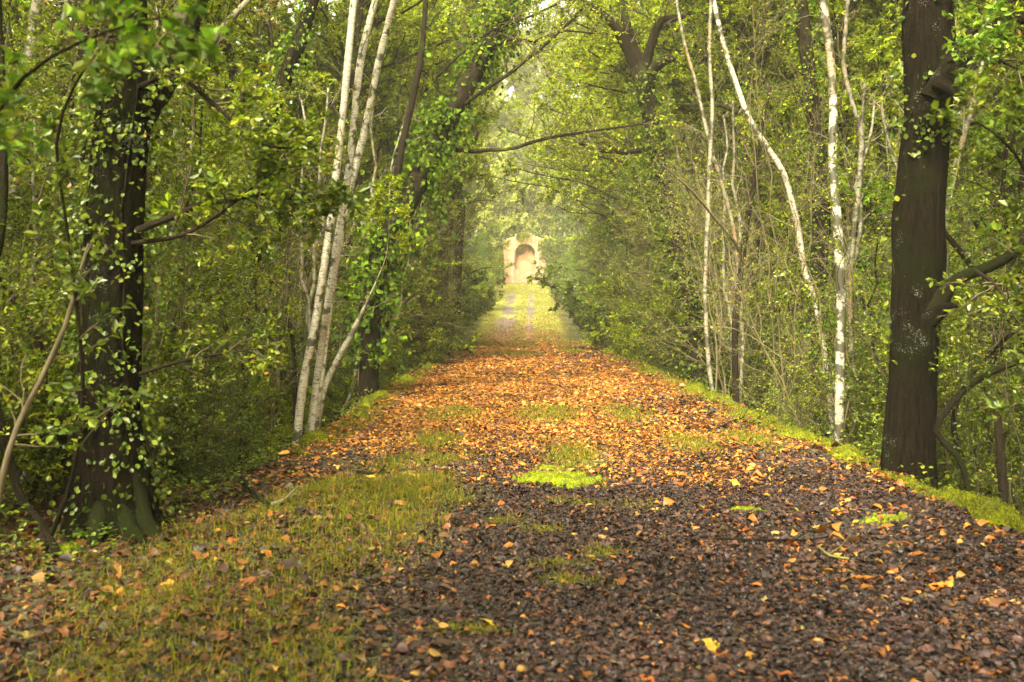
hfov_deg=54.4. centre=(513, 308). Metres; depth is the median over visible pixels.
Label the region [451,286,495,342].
evergreen shrub
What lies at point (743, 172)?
sapling
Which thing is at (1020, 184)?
slender tree
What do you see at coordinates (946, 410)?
branch
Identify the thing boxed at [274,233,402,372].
bare sapling
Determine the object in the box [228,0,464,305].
overhanging tree
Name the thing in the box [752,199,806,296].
young ash
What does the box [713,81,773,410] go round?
slender tree
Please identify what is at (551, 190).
overhanging tree
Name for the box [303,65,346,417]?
slender tree
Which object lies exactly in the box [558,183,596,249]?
young tree
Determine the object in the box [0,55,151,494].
privet shrub
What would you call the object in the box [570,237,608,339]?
twiggy sapling
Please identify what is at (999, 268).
twiggy sapling
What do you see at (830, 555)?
fallen branch
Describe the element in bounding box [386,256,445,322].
bare sapling
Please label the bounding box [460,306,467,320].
shrub
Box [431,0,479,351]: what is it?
dark tree
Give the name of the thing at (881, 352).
privet shrub
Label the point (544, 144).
overhanging tree
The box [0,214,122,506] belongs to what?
crooked sapling
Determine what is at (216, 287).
bare sapling
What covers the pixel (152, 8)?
slender tree
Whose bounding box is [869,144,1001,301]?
young ash
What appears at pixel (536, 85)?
tall tree
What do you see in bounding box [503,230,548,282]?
brick gate
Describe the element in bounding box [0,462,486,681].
grass
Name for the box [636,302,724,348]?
shrub
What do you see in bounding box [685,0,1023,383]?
ash tree
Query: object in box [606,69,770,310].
leaning sapling
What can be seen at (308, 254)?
twiggy sapling
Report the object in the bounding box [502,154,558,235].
young tree
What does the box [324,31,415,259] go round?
holm oak
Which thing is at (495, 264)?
bush
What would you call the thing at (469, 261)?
bush
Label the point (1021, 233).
slender tree
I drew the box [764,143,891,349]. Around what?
twiggy sapling
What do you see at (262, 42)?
privet shrub
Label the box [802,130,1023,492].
privet shrub
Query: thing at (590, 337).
shrub
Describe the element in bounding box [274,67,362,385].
slender tree
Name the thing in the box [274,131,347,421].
slender tree
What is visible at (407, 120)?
brown tree
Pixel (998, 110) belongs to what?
sapling
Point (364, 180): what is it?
sapling
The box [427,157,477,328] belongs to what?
sapling
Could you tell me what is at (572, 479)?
moss patch
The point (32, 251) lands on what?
privet shrub
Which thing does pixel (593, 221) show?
twiggy sapling
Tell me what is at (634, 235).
ash tree
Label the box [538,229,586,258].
bush
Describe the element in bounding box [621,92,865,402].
leaning sapling
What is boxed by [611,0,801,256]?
holm oak
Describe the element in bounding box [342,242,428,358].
bare sapling
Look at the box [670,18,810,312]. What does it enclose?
sapling
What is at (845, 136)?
slender tree
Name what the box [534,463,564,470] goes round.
moss patch
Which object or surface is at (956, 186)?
slender tree
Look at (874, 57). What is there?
ash tree
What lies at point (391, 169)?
slender tree
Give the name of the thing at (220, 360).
shrub
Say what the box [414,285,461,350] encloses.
bush
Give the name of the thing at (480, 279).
evergreen shrub
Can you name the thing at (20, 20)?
ash tree
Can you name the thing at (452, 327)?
shrub
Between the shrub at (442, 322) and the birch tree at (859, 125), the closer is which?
the birch tree at (859, 125)
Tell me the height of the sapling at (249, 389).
5.261 m
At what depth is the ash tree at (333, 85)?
27.07 m
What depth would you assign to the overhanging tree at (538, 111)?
49.16 m
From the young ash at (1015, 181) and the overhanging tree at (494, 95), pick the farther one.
the overhanging tree at (494, 95)
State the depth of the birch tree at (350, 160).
11.41 m
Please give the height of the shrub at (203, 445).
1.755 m
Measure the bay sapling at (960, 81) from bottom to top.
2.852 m
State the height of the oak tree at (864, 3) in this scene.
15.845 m
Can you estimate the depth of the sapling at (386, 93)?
27.34 m
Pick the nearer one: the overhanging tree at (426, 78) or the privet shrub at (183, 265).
the privet shrub at (183, 265)
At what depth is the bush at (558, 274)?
78.78 m
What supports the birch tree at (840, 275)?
on the ground at (510, 307)
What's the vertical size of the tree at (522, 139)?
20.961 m
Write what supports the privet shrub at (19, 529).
on the ground at (510, 307)
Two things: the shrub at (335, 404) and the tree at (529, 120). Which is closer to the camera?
the shrub at (335, 404)
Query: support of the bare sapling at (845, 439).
on the ground at (510, 307)
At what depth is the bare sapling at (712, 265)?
21.86 m
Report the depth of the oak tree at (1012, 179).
22.31 m
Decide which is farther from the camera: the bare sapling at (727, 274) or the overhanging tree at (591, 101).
the overhanging tree at (591, 101)
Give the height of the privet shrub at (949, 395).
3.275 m
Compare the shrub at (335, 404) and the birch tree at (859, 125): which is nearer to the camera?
the birch tree at (859, 125)
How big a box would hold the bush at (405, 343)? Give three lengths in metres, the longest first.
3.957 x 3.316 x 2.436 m
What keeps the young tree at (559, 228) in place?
on the ground at (510, 307)
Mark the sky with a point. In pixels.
(547, 1)
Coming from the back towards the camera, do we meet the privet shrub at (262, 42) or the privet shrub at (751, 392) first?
the privet shrub at (751, 392)
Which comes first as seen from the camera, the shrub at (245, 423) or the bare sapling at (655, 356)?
the shrub at (245, 423)
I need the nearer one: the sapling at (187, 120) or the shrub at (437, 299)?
the sapling at (187, 120)
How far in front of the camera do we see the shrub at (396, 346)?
23.27 m
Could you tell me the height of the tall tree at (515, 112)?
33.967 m
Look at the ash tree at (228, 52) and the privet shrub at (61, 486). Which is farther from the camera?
the ash tree at (228, 52)
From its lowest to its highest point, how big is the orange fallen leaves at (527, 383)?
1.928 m
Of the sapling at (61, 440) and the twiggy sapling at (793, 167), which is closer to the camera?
the sapling at (61, 440)
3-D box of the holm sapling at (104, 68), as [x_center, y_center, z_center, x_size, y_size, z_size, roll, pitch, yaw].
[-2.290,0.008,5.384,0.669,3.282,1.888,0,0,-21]
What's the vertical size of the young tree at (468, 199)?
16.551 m
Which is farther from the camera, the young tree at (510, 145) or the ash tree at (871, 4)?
the young tree at (510, 145)
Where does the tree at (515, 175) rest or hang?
on the ground at (510, 307)
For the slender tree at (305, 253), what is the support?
on the ground at (510, 307)
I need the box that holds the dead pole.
[993,409,1007,503]
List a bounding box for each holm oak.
[21,0,87,238]
[153,0,300,130]
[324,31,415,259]
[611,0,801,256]
[659,3,878,198]
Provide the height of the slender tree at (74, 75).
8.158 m
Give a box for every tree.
[0,13,78,340]
[2,0,43,358]
[2,0,224,340]
[3,0,198,243]
[5,0,64,266]
[6,0,81,262]
[7,0,389,429]
[20,0,82,284]
[20,0,93,206]
[23,1,193,483]
[36,0,219,269]
[36,0,378,547]
[146,0,179,350]
[146,20,227,358]
[147,0,372,271]
[160,30,217,227]
[180,0,391,293]
[206,0,502,329]
[210,0,337,449]
[214,0,393,266]
[215,0,325,472]
[226,112,259,335]
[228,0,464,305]
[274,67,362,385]
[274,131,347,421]
[282,30,388,417]
[289,0,414,429]
[292,0,374,446]
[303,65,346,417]
[305,0,386,431]
[307,0,529,187]
[313,0,510,213]
[319,173,413,428]
[322,0,689,404]
[328,0,463,301]
[340,95,425,419]
[364,0,479,168]
[383,0,427,295]
[426,129,494,295]
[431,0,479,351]
[453,89,509,231]
[455,20,525,215]
[455,156,476,232]
[456,80,519,232]
[462,128,505,227]
[464,89,510,239]
[464,178,484,240]
[465,74,504,146]
[468,159,525,253]
[474,0,656,265]
[474,230,493,263]
[477,91,521,231]
[478,133,530,273]
[483,14,519,159]
[484,144,531,245]
[485,0,579,276]
[493,0,705,271]
[494,2,627,274]
[494,3,566,186]
[494,71,563,230]
[497,99,528,232]
[499,104,562,237]
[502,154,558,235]
[507,27,581,235]
[515,0,580,221]
[516,168,557,235]
[518,152,566,229]
[519,96,581,230]
[525,0,690,277]
[528,166,569,243]
[534,0,746,192]
[535,77,643,294]
[536,0,748,391]
[537,178,566,241]
[546,169,587,252]
[549,0,786,258]
[556,54,608,265]
[558,97,585,234]
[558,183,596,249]
[561,249,577,276]
[563,144,636,300]
[572,0,898,301]
[585,172,629,245]
[594,18,761,294]
[613,89,669,290]
[660,0,977,305]
[667,0,743,403]
[667,0,903,350]
[671,0,738,390]
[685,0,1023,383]
[688,78,773,394]
[699,140,733,341]
[705,0,833,435]
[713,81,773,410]
[743,79,833,329]
[755,122,796,298]
[771,0,851,438]
[773,137,807,352]
[775,0,888,443]
[789,23,885,439]
[800,0,1000,292]
[801,0,1017,327]
[802,58,902,441]
[817,0,872,446]
[820,24,885,371]
[839,73,956,387]
[863,1,1023,252]
[863,3,1021,394]
[877,0,1023,489]
[878,103,992,281]
[879,28,1023,512]
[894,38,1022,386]
[937,1,996,413]
[940,101,1000,408]
[941,0,1023,449]
[954,0,1023,175]
[955,149,1018,208]
[965,138,1023,430]
[1003,139,1023,373]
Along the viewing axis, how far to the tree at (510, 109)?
116.43 m
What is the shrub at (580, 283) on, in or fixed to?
on the ground at (510, 307)
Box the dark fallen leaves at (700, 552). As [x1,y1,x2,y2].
[0,342,1023,681]
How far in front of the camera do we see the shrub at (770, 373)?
19.57 m
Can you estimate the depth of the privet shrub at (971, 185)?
11.70 m
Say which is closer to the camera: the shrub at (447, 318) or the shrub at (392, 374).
the shrub at (392, 374)
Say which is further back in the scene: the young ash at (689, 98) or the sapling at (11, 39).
the young ash at (689, 98)
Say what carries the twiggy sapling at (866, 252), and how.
on the ground at (510, 307)
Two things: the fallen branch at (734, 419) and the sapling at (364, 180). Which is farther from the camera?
the sapling at (364, 180)
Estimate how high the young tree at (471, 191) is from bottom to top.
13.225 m
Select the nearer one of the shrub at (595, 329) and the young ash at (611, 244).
the shrub at (595, 329)
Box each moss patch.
[58,541,82,553]
[512,470,607,488]
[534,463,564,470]
[724,505,766,511]
[860,510,910,524]
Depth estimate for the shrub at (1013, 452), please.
11.44 m
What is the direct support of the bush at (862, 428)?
on the ground at (510, 307)
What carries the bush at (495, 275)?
on the ground at (510, 307)
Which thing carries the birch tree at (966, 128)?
on the ground at (510, 307)
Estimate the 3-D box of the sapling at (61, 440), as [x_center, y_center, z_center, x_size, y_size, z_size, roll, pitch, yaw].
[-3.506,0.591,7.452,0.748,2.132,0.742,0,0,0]
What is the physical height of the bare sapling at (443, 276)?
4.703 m
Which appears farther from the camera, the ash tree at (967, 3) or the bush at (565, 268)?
the bush at (565, 268)
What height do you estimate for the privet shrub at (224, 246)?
5.371 m
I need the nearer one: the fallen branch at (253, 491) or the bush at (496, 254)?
the fallen branch at (253, 491)
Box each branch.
[239,477,270,507]
[265,485,305,509]
[356,465,389,474]
[409,348,452,374]
[715,407,764,428]
[716,523,838,540]
[817,534,849,559]
[933,358,1022,491]
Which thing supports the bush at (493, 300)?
on the ground at (510, 307)
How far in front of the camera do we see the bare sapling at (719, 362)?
17.98 m
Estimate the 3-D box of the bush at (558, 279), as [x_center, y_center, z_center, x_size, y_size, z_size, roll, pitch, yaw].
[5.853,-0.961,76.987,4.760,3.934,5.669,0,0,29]
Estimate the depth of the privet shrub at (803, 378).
14.35 m
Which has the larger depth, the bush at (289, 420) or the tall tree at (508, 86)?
the tall tree at (508, 86)
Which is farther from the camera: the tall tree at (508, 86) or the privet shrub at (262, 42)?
the tall tree at (508, 86)
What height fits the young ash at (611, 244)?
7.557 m
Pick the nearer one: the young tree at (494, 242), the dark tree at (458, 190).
the dark tree at (458, 190)
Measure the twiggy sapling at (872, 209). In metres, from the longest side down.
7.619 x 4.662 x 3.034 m
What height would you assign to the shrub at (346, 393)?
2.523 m
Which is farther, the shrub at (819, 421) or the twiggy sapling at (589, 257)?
the twiggy sapling at (589, 257)
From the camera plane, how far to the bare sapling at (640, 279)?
31.02 m
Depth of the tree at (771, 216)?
13.89 m
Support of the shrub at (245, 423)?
on the ground at (510, 307)
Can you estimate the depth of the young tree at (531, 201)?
114.39 m
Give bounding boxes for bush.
[31,421,221,486]
[213,410,292,469]
[224,370,289,436]
[236,375,310,435]
[252,383,335,441]
[298,308,404,405]
[335,326,448,385]
[394,332,422,367]
[398,337,443,365]
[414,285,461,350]
[448,276,509,332]
[449,286,497,326]
[451,256,516,291]
[452,229,486,263]
[461,278,494,296]
[462,254,504,272]
[462,262,493,282]
[463,226,502,256]
[463,255,505,272]
[465,238,503,273]
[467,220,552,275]
[467,250,503,263]
[468,249,494,263]
[514,218,589,258]
[531,260,595,298]
[535,266,607,319]
[537,242,587,282]
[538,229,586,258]
[539,258,598,292]
[544,269,584,311]
[547,254,593,277]
[548,243,586,271]
[553,276,592,292]
[590,294,667,360]
[624,327,673,374]
[788,369,1010,474]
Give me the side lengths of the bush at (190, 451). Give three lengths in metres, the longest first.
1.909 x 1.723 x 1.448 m
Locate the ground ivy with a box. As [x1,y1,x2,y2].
[0,338,1023,591]
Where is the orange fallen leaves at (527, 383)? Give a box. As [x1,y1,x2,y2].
[7,315,1023,681]
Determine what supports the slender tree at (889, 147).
on the ground at (510, 307)
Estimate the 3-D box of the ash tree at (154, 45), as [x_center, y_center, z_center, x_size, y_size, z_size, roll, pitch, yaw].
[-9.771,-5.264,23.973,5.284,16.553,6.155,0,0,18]
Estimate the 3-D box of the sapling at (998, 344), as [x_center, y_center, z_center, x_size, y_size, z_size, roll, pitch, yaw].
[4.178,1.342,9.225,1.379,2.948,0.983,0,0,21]
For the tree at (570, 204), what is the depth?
117.25 m
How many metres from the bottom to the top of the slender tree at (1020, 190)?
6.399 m
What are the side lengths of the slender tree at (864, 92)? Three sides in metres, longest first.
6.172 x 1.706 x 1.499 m
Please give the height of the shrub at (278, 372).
5.096 m
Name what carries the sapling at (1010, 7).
on the ground at (510, 307)
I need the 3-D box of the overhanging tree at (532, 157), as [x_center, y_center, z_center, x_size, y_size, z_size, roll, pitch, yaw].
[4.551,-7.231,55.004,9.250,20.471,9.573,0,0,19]
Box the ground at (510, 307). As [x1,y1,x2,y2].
[0,283,1023,681]
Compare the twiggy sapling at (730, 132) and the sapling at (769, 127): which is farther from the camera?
the twiggy sapling at (730, 132)
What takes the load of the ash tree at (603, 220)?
on the ground at (510, 307)
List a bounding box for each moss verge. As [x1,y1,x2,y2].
[273,341,468,460]
[575,339,1023,532]
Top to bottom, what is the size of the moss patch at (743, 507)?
0.069 m
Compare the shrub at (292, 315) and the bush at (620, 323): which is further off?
the bush at (620, 323)
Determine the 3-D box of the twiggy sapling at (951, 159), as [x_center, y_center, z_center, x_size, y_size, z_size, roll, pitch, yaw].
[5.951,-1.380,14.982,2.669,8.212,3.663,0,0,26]
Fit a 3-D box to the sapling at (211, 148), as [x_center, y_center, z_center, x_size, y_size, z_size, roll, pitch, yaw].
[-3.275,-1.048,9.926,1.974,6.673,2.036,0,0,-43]
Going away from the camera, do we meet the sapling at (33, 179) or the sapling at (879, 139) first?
the sapling at (33, 179)
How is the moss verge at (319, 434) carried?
on the ground at (510, 307)
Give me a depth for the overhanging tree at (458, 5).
43.05 m
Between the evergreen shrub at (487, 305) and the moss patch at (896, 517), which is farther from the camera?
the evergreen shrub at (487, 305)
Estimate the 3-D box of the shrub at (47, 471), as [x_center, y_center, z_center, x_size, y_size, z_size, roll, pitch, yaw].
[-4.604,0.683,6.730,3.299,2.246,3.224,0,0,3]
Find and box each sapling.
[0,0,61,557]
[0,0,92,489]
[0,0,177,353]
[0,0,229,166]
[0,47,65,342]
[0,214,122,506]
[0,246,75,501]
[1,0,86,351]
[2,63,84,364]
[17,309,149,502]
[23,0,160,552]
[62,89,307,483]
[63,4,235,457]
[74,0,292,479]
[153,56,307,424]
[156,73,311,445]
[160,195,328,462]
[169,149,298,460]
[177,125,301,439]
[204,174,331,379]
[259,167,344,321]
[263,226,293,321]
[269,99,387,366]
[269,173,323,375]
[270,157,345,307]
[271,200,370,420]
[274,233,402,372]
[303,142,383,295]
[313,9,500,364]
[328,60,480,405]
[335,197,441,372]
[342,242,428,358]
[347,158,436,370]
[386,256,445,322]
[390,123,513,352]
[404,241,478,344]
[407,241,490,363]
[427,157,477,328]
[567,165,617,339]
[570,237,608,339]
[575,214,606,299]
[576,168,668,325]
[579,246,642,342]
[585,145,665,342]
[589,204,681,372]
[598,64,803,376]
[601,139,654,306]
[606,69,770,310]
[611,248,663,349]
[614,141,803,394]
[615,228,701,350]
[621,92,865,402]
[625,93,732,335]
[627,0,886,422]
[635,78,806,414]
[639,154,760,385]
[661,70,806,402]
[667,138,952,450]
[669,89,780,288]
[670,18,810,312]
[690,122,808,388]
[722,65,899,351]
[756,91,810,290]
[758,109,862,415]
[759,12,891,381]
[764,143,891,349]
[775,125,961,395]
[802,0,998,447]
[831,157,881,345]
[842,2,1012,442]
[856,50,986,386]
[923,67,1023,421]
[936,297,1023,495]
[945,45,1023,377]
[946,230,1023,345]
[948,41,1022,428]
[949,164,981,370]
[953,184,1019,393]
[954,0,1023,353]
[957,215,1023,510]
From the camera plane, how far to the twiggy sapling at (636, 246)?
41.14 m
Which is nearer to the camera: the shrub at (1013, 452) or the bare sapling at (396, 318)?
the shrub at (1013, 452)
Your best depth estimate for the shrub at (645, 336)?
28.76 m
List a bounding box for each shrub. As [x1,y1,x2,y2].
[0,0,215,510]
[0,0,283,490]
[0,15,74,532]
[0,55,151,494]
[0,259,80,481]
[0,282,75,385]
[0,319,204,501]
[0,375,24,549]
[0,397,145,495]
[4,323,260,490]
[9,59,240,481]
[9,59,257,486]
[10,8,290,468]
[10,377,259,485]
[22,353,72,498]
[68,135,304,477]
[144,191,287,484]
[150,377,268,486]
[164,273,344,379]
[171,276,363,377]
[218,171,370,444]
[236,318,407,416]
[256,359,357,433]
[259,306,357,380]
[270,336,357,421]
[271,321,397,426]
[276,274,444,373]
[326,363,412,413]
[339,340,401,402]
[389,295,460,357]
[398,268,445,303]
[418,305,459,343]
[428,307,468,350]
[430,266,485,323]
[450,318,469,336]
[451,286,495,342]
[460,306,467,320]
[464,270,487,301]
[472,297,489,313]
[526,255,650,350]
[577,279,644,340]
[577,326,594,339]
[582,320,632,348]
[584,286,638,347]
[598,269,708,324]
[604,329,686,377]
[617,288,787,404]
[622,277,810,417]
[628,245,808,392]
[629,327,677,370]
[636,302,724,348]
[638,277,806,372]
[640,205,834,429]
[656,291,776,365]
[713,342,799,411]
[729,344,872,429]
[738,340,885,426]
[746,256,855,435]
[763,264,888,458]
[769,284,1023,498]
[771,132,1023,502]
[775,390,942,454]
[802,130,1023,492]
[845,257,995,488]
[874,253,1023,518]
[876,103,1023,502]
[877,180,1023,516]
[943,239,1023,517]
[976,455,1023,502]
[1005,423,1023,473]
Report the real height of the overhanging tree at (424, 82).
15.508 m
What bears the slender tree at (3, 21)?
on the ground at (510, 307)
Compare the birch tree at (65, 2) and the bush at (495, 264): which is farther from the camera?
the bush at (495, 264)
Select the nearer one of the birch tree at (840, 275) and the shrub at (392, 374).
the birch tree at (840, 275)
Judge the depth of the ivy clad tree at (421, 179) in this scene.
18.27 m
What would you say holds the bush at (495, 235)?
on the ground at (510, 307)
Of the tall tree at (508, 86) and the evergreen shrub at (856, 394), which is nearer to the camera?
the evergreen shrub at (856, 394)
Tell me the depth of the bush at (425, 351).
26.76 m
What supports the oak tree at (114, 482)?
on the ground at (510, 307)
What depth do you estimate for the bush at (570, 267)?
95.14 m
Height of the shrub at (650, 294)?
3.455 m
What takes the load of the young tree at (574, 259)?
on the ground at (510, 307)
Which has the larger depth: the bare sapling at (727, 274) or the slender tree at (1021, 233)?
the bare sapling at (727, 274)
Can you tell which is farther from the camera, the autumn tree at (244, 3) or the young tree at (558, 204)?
the young tree at (558, 204)
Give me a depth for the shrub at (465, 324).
48.41 m
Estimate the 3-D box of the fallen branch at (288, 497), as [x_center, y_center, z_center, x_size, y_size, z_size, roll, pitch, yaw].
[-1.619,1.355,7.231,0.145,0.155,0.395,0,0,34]
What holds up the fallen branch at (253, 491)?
on the ground at (510, 307)
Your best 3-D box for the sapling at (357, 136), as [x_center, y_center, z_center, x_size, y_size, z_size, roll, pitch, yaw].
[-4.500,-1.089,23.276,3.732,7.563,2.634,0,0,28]
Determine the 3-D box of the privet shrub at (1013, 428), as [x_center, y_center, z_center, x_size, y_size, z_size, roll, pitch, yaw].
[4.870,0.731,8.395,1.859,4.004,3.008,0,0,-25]
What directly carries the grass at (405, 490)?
on the ground at (510, 307)
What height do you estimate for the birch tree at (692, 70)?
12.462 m
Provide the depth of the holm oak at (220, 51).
32.43 m
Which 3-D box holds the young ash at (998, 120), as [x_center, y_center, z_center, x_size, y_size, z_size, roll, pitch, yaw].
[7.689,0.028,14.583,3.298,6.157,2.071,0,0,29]
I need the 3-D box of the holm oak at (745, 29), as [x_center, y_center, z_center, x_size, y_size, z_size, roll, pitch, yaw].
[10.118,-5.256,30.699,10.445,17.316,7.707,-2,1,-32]
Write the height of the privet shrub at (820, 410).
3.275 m
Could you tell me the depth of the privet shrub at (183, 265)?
8.20 m
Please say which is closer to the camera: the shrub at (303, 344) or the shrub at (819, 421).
the shrub at (819, 421)
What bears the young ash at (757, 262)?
on the ground at (510, 307)
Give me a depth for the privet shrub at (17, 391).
6.72 m
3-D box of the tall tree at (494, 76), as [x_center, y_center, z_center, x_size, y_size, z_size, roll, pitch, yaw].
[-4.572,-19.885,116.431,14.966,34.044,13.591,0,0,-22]
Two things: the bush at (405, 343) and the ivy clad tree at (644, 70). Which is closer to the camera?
the ivy clad tree at (644, 70)
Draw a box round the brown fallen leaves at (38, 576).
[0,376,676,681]
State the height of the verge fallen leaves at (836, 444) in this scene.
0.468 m
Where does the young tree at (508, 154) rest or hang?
on the ground at (510, 307)
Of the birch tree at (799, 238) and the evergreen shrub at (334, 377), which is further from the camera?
the evergreen shrub at (334, 377)
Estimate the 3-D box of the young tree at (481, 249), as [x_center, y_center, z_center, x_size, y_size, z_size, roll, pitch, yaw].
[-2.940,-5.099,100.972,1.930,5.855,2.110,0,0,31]
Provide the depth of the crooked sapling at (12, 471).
6.40 m
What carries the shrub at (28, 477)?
on the ground at (510, 307)
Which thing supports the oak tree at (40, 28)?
on the ground at (510, 307)
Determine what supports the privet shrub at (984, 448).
on the ground at (510, 307)
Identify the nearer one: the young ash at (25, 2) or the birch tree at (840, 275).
the birch tree at (840, 275)
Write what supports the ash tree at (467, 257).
on the ground at (510, 307)
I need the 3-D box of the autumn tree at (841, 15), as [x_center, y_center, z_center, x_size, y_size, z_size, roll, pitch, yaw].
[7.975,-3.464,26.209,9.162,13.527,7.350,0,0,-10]
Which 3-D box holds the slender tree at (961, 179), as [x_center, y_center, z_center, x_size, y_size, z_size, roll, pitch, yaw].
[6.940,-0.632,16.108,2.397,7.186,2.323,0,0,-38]
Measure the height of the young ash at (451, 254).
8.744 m
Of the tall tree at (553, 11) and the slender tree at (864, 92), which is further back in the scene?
the tall tree at (553, 11)
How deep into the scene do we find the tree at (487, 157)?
110.37 m
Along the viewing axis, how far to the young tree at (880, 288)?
10.25 m
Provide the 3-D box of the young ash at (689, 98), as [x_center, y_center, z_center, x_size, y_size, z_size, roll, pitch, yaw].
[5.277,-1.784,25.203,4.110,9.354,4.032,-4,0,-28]
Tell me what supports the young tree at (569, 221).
on the ground at (510, 307)
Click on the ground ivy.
(270, 452)
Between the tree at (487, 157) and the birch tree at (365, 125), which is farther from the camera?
the tree at (487, 157)
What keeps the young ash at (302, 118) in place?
on the ground at (510, 307)
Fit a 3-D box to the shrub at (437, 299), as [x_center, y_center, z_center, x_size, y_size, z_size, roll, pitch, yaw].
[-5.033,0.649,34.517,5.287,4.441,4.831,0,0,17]
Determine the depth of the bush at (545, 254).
97.74 m
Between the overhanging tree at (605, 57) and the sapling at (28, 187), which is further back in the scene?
the overhanging tree at (605, 57)
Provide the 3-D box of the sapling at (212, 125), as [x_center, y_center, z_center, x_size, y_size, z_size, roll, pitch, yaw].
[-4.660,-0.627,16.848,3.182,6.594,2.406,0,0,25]
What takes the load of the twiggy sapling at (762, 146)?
on the ground at (510, 307)
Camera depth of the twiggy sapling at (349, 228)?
20.79 m
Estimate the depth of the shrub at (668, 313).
21.41 m
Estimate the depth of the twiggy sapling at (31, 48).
10.50 m
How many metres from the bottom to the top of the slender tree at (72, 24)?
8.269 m
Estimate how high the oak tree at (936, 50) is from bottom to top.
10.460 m
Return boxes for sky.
[11,0,982,255]
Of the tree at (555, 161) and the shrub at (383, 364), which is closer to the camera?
the shrub at (383, 364)
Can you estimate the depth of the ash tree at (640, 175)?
39.60 m
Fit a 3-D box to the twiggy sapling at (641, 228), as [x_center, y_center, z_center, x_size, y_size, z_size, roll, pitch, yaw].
[5.234,-2.052,25.405,6.148,9.858,4.001,-3,-7,10]
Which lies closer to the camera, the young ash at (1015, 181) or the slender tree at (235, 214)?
the slender tree at (235, 214)
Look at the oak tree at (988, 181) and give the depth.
25.88 m
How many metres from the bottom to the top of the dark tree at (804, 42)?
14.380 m
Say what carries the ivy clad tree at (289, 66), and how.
on the ground at (510, 307)
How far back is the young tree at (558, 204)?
111.19 m
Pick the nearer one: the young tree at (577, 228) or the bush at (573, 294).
the bush at (573, 294)
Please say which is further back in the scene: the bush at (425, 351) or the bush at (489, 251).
the bush at (489, 251)
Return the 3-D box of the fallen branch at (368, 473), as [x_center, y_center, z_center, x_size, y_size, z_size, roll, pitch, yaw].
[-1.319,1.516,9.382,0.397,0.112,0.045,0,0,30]
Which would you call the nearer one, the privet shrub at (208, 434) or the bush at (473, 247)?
the privet shrub at (208, 434)
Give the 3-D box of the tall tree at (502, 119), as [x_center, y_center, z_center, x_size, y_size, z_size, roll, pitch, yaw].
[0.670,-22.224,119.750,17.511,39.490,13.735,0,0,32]
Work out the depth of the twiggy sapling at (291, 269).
22.84 m
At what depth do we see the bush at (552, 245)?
105.05 m
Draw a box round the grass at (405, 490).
[5,282,805,681]
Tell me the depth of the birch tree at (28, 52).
12.94 m
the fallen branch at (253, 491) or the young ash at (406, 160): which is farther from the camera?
the young ash at (406, 160)
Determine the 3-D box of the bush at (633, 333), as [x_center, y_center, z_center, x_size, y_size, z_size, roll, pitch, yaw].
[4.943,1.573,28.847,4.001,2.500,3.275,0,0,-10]
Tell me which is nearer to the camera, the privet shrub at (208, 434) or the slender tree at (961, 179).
the privet shrub at (208, 434)
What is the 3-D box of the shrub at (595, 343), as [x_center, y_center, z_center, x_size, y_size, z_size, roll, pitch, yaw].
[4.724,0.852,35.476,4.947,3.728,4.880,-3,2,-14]
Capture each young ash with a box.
[0,0,66,270]
[154,88,318,419]
[183,68,236,276]
[277,34,349,316]
[348,144,395,261]
[357,92,458,342]
[408,198,467,321]
[576,190,613,314]
[599,218,642,292]
[601,163,645,340]
[616,156,665,278]
[620,190,712,318]
[625,55,802,336]
[707,150,796,280]
[716,205,801,327]
[724,192,782,307]
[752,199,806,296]
[817,170,967,454]
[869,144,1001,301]
[937,112,1023,471]
[967,4,1023,375]
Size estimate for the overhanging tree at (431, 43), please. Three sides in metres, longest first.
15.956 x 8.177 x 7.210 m
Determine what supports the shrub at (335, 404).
on the ground at (510, 307)
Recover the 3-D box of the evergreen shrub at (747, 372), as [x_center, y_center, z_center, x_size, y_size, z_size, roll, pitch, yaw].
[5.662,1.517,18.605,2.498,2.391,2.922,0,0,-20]
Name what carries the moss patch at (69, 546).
on the ground at (510, 307)
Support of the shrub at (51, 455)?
on the ground at (510, 307)
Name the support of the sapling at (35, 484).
on the ground at (510, 307)
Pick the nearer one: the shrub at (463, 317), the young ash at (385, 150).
the young ash at (385, 150)
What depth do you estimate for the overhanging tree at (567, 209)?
49.21 m
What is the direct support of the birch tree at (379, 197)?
on the ground at (510, 307)
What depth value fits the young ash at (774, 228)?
31.63 m
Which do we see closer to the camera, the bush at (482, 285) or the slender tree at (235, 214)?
the slender tree at (235, 214)
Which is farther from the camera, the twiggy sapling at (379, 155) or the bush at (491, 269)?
the bush at (491, 269)
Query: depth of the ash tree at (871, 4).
23.57 m
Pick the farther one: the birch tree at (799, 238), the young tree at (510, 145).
the young tree at (510, 145)
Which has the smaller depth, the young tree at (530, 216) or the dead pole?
the dead pole
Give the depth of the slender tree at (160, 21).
13.08 m
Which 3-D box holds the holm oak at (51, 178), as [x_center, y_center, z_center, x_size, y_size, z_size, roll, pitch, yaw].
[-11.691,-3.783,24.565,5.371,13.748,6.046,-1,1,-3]
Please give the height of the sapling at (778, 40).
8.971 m
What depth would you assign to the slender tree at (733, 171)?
19.83 m
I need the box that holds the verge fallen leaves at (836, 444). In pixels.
[270,341,944,499]
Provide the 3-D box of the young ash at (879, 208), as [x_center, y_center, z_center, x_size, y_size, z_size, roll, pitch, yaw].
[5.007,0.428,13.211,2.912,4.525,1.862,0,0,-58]
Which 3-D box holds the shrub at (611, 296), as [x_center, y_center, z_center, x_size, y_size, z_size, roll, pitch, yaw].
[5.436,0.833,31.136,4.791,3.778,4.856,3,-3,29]
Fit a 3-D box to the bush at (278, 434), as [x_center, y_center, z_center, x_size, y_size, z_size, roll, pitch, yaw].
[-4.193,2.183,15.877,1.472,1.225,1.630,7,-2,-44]

